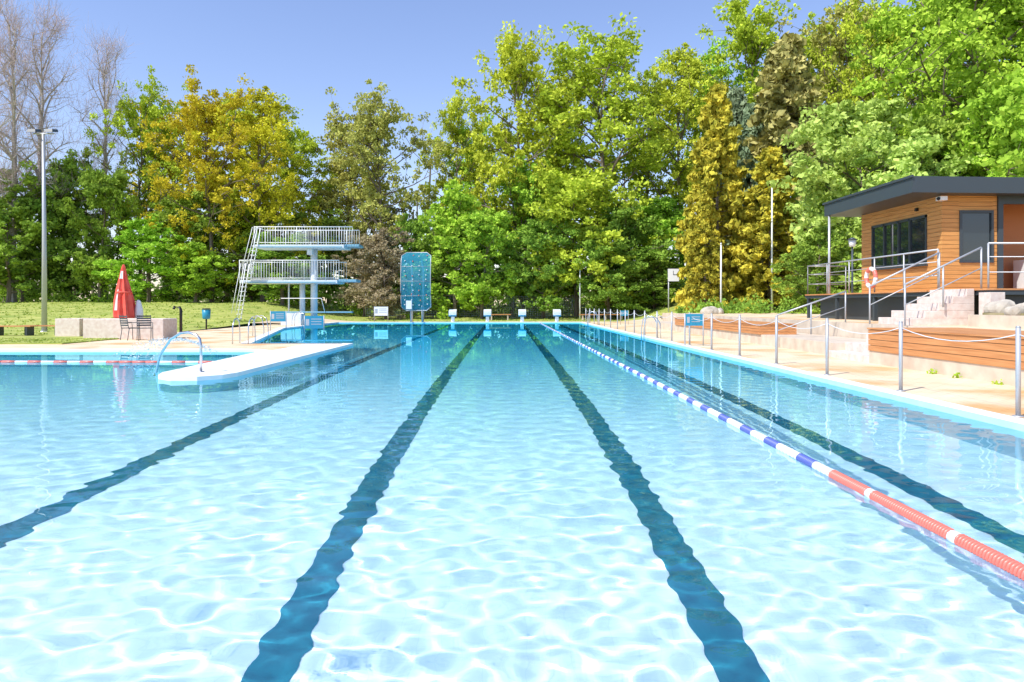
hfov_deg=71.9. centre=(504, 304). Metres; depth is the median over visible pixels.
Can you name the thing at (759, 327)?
wooden deck bench
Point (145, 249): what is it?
hazel tree
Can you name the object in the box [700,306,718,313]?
boulder
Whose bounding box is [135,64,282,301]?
oak tree
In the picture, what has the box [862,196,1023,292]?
walls
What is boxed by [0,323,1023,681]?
pool water
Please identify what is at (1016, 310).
boulder
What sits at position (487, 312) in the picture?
starting block
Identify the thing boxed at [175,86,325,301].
oak tree
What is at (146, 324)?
garden chair
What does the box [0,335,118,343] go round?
lawn patch
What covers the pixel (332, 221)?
hazel tree
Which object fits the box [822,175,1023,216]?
roof
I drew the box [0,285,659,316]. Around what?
hedge
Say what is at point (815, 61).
oak tree
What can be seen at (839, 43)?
budding oak tree
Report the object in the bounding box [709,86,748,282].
spruce tree
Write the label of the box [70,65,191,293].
oak tree
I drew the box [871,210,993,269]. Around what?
windows
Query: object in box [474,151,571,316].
hazel tree
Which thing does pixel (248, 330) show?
pool ladder
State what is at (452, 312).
starting block
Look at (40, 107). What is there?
birch tree
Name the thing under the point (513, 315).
wire fence
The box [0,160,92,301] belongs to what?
hazel tree
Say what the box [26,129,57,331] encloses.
floodlight mast
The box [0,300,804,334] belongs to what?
grass ground
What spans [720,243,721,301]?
lamp post
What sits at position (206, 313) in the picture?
litter bin
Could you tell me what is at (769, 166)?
golden cypress tree
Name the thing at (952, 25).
beech tree
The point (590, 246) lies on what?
hazel tree
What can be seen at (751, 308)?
planting bed shrubs
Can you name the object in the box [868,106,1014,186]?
hazel tree
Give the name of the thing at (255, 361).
pool coping
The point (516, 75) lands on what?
oak tree
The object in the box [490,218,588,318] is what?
hazel tree
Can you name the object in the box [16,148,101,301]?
hazel tree
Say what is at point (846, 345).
concrete seating terrace
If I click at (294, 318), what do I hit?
pool ladder
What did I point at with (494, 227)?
hazel tree
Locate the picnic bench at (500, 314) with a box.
[491,314,510,319]
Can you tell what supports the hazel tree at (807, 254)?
on the concrete seating terrace at (846, 345)
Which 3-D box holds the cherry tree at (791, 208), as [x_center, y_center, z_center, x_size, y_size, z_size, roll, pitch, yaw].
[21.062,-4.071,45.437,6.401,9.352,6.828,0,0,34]
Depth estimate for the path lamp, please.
33.95 m
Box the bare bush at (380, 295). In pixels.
[342,227,426,320]
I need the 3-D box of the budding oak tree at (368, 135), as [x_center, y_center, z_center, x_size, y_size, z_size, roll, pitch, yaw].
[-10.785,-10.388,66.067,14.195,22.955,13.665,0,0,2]
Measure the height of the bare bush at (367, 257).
7.588 m
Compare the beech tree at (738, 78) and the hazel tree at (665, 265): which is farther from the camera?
the beech tree at (738, 78)
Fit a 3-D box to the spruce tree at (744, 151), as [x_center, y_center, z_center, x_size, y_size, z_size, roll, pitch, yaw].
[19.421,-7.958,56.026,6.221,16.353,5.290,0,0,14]
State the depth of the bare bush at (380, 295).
57.31 m
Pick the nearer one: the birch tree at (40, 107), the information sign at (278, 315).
the information sign at (278, 315)
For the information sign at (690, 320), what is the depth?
21.50 m
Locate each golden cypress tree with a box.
[671,81,767,310]
[674,193,733,312]
[722,145,804,312]
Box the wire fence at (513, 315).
[365,286,693,317]
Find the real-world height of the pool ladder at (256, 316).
1.850 m
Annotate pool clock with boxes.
[668,268,678,311]
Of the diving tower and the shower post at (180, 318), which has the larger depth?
the diving tower
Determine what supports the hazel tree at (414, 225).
on the grass ground
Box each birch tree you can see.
[0,0,72,301]
[0,0,103,301]
[0,32,30,226]
[47,11,148,299]
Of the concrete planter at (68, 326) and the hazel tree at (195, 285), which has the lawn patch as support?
the concrete planter at (68, 326)
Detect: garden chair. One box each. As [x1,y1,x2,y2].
[119,315,140,339]
[136,315,152,340]
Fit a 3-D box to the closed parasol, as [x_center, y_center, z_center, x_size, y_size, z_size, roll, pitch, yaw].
[-14.547,-0.120,27.000,0.783,2.860,0.780,0,0,0]
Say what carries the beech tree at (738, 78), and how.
on the grass ground
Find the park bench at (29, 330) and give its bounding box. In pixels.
[0,325,37,335]
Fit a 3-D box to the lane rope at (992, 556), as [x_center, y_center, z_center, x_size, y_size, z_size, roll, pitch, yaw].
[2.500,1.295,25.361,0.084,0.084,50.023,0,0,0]
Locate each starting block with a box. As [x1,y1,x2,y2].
[449,309,456,321]
[484,309,490,321]
[518,309,525,321]
[553,309,560,321]
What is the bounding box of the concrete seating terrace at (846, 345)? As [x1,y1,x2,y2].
[646,313,1023,387]
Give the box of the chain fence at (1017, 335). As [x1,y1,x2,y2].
[585,308,1023,417]
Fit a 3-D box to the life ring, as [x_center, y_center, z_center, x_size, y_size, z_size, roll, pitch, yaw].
[11.420,-0.840,22.000,0.130,0.690,0.690,0,0,0]
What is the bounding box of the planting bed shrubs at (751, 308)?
[675,293,819,313]
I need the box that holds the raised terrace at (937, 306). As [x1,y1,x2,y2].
[776,242,1023,333]
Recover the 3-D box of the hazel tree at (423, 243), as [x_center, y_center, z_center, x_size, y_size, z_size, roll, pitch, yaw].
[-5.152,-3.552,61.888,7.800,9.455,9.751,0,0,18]
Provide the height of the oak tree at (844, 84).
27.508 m
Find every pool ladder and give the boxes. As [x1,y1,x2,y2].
[232,318,255,343]
[248,315,268,336]
[292,312,303,326]
[587,311,598,325]
[641,316,660,339]
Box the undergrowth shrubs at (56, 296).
[0,260,708,314]
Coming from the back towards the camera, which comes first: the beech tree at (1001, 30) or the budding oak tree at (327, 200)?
the budding oak tree at (327, 200)
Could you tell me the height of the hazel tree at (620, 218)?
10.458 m
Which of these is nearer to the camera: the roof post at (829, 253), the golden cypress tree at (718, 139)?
the roof post at (829, 253)
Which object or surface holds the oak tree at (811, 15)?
on the grass ground
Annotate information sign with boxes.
[270,311,286,330]
[304,315,323,333]
[374,306,387,321]
[620,310,628,324]
[684,313,703,345]
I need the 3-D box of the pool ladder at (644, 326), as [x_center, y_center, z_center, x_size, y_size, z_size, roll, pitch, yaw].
[5.485,1.335,26.500,0.670,1.850,0.560,0,0,0]
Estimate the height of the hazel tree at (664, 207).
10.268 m
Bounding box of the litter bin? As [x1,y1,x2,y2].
[202,308,210,329]
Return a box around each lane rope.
[0,360,211,362]
[540,323,1023,579]
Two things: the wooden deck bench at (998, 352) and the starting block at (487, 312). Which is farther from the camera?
the starting block at (487, 312)
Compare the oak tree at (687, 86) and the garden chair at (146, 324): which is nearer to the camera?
the garden chair at (146, 324)
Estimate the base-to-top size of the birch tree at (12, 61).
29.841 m
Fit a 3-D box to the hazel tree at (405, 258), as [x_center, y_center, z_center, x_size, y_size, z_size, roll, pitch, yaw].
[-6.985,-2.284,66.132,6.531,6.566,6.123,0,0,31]
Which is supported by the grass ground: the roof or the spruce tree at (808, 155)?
the spruce tree at (808, 155)
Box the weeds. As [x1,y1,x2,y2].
[926,368,1003,384]
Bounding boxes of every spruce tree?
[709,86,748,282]
[723,30,856,307]
[725,102,764,294]
[767,119,846,306]
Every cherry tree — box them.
[766,97,954,291]
[783,168,860,292]
[816,126,988,292]
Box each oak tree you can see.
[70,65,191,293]
[124,95,225,298]
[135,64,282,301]
[148,88,306,300]
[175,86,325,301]
[212,94,341,253]
[282,162,357,304]
[304,104,399,310]
[322,78,459,272]
[410,89,495,243]
[435,20,592,313]
[504,42,621,307]
[532,11,675,313]
[572,50,696,280]
[614,42,711,281]
[676,0,817,187]
[749,4,905,109]
[769,0,900,173]
[804,3,924,175]
[813,0,931,187]
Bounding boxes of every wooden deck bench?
[674,317,796,334]
[867,328,1023,369]
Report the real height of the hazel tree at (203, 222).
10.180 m
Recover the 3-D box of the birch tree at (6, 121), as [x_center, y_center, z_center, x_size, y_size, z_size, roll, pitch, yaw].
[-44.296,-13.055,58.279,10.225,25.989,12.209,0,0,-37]
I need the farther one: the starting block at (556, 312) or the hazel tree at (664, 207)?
the hazel tree at (664, 207)
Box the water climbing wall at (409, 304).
[400,252,430,321]
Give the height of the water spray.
0.575 m
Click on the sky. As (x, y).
(296, 49)
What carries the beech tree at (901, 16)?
on the grass ground
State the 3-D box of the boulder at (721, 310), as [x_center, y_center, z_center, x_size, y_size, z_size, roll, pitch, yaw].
[11.802,0.409,39.023,0.602,0.476,0.614,0,0,25]
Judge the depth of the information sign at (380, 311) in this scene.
51.20 m
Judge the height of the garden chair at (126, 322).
0.884 m
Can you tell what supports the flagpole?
on the grass ground
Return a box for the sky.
[0,0,1017,322]
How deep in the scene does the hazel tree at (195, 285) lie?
59.09 m
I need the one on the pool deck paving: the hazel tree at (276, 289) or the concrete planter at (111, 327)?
the concrete planter at (111, 327)
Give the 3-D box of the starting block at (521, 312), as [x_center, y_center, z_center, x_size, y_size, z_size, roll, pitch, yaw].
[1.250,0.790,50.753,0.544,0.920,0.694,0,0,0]
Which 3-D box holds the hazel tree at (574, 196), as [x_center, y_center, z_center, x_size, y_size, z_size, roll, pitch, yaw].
[6.229,-5.220,60.004,11.318,12.788,12.072,0,0,35]
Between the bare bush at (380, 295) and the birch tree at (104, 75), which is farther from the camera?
the birch tree at (104, 75)
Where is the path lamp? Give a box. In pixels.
[847,237,857,292]
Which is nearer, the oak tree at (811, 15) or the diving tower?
the diving tower
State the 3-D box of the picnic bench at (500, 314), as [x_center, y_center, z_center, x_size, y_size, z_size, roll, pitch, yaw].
[-0.415,0.987,56.250,1.800,0.480,0.500,0,0,0]
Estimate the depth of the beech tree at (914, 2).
62.70 m
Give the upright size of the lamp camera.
0.240 m
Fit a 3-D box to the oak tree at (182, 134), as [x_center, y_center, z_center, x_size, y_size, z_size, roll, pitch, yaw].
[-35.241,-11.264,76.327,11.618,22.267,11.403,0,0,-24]
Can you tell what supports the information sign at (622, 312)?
on the pool deck paving
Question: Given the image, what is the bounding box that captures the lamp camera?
[914,196,947,210]
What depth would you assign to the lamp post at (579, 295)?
56.96 m
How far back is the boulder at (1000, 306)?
15.76 m
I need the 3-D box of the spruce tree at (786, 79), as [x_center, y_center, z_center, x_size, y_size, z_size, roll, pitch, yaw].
[21.362,-10.109,54.249,11.274,21.335,11.234,0,0,-26]
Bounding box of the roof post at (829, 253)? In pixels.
[828,216,830,293]
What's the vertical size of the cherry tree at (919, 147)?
11.487 m
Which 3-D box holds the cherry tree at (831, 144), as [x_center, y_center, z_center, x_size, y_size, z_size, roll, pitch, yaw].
[21.495,-5.883,41.529,12.610,14.130,10.087,0,0,9]
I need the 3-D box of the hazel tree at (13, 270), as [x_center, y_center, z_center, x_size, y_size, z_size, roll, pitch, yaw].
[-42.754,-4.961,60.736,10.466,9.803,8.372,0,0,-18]
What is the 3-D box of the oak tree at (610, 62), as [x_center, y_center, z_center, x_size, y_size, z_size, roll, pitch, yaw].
[9.816,-12.841,65.772,14.854,27.751,15.134,0,0,-42]
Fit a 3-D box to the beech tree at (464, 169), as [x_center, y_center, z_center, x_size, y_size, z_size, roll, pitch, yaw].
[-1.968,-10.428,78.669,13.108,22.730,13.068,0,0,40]
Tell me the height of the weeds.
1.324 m
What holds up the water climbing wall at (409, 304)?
on the pool deck paving
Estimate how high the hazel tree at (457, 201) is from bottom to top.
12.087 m
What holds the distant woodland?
on the grass ground
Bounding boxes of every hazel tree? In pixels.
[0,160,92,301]
[0,196,74,302]
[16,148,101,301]
[48,165,139,301]
[91,213,193,302]
[143,188,262,301]
[156,237,240,301]
[195,198,302,301]
[241,231,332,304]
[248,208,356,301]
[373,211,432,313]
[397,213,489,316]
[398,249,446,312]
[401,179,510,318]
[434,210,522,318]
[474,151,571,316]
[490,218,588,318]
[519,167,648,316]
[573,237,651,318]
[582,201,683,318]
[617,246,684,310]
[636,193,712,292]
[770,224,856,313]
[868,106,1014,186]
[941,68,1023,176]
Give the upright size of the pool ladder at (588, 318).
1.850 m
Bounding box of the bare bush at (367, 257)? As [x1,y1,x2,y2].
[331,233,402,315]
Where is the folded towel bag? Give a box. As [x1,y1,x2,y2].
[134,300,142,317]
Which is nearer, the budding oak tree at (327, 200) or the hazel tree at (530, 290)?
the hazel tree at (530, 290)
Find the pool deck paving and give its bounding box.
[0,322,1023,418]
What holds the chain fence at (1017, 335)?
on the pool deck paving
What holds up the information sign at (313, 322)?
on the pool deck paving
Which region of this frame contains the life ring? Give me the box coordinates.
[864,267,877,288]
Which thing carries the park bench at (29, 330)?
on the grass ground
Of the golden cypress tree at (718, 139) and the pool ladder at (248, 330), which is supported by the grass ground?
the golden cypress tree at (718, 139)
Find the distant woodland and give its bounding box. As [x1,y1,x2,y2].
[0,148,677,311]
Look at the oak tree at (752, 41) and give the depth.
69.29 m
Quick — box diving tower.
[231,226,362,325]
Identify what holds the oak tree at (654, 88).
on the grass ground
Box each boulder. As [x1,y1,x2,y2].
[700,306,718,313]
[717,308,723,313]
[983,299,1015,312]
[1004,305,1023,315]
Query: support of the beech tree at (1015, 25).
on the grass ground
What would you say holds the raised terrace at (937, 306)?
on the concrete seating terrace at (846, 345)
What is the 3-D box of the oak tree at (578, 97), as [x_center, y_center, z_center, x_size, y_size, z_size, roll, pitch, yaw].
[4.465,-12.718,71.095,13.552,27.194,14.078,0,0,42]
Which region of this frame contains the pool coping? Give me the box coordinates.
[0,322,1023,431]
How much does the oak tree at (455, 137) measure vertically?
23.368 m
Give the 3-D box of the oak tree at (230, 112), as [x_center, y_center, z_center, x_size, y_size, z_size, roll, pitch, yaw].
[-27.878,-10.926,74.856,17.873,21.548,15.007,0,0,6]
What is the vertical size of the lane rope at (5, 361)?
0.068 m
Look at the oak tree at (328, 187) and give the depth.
75.98 m
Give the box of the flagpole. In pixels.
[771,188,772,310]
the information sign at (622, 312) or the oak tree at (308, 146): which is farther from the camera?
the oak tree at (308, 146)
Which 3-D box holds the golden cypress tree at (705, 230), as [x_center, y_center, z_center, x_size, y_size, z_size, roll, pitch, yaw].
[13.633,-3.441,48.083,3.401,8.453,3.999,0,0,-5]
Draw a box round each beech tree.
[421,111,522,307]
[651,36,760,212]
[843,0,1019,180]
[850,0,1023,172]
[852,0,1015,171]
[899,0,1023,139]
[955,1,1023,122]
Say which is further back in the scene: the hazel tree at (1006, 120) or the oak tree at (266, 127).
the oak tree at (266, 127)
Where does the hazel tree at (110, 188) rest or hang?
on the grass ground
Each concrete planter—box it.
[55,318,92,335]
[83,318,176,338]
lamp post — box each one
[579,263,580,318]
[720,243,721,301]
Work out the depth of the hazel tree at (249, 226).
64.27 m
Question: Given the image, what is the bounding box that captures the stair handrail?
[155,331,203,372]
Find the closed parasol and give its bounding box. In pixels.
[113,264,134,317]
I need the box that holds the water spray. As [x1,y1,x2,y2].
[111,336,217,358]
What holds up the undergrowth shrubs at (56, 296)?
on the grass ground
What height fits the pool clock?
4.075 m
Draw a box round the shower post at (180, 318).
[172,306,181,331]
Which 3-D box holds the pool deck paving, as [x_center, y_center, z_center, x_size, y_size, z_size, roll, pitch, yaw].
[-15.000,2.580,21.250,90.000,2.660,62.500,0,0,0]

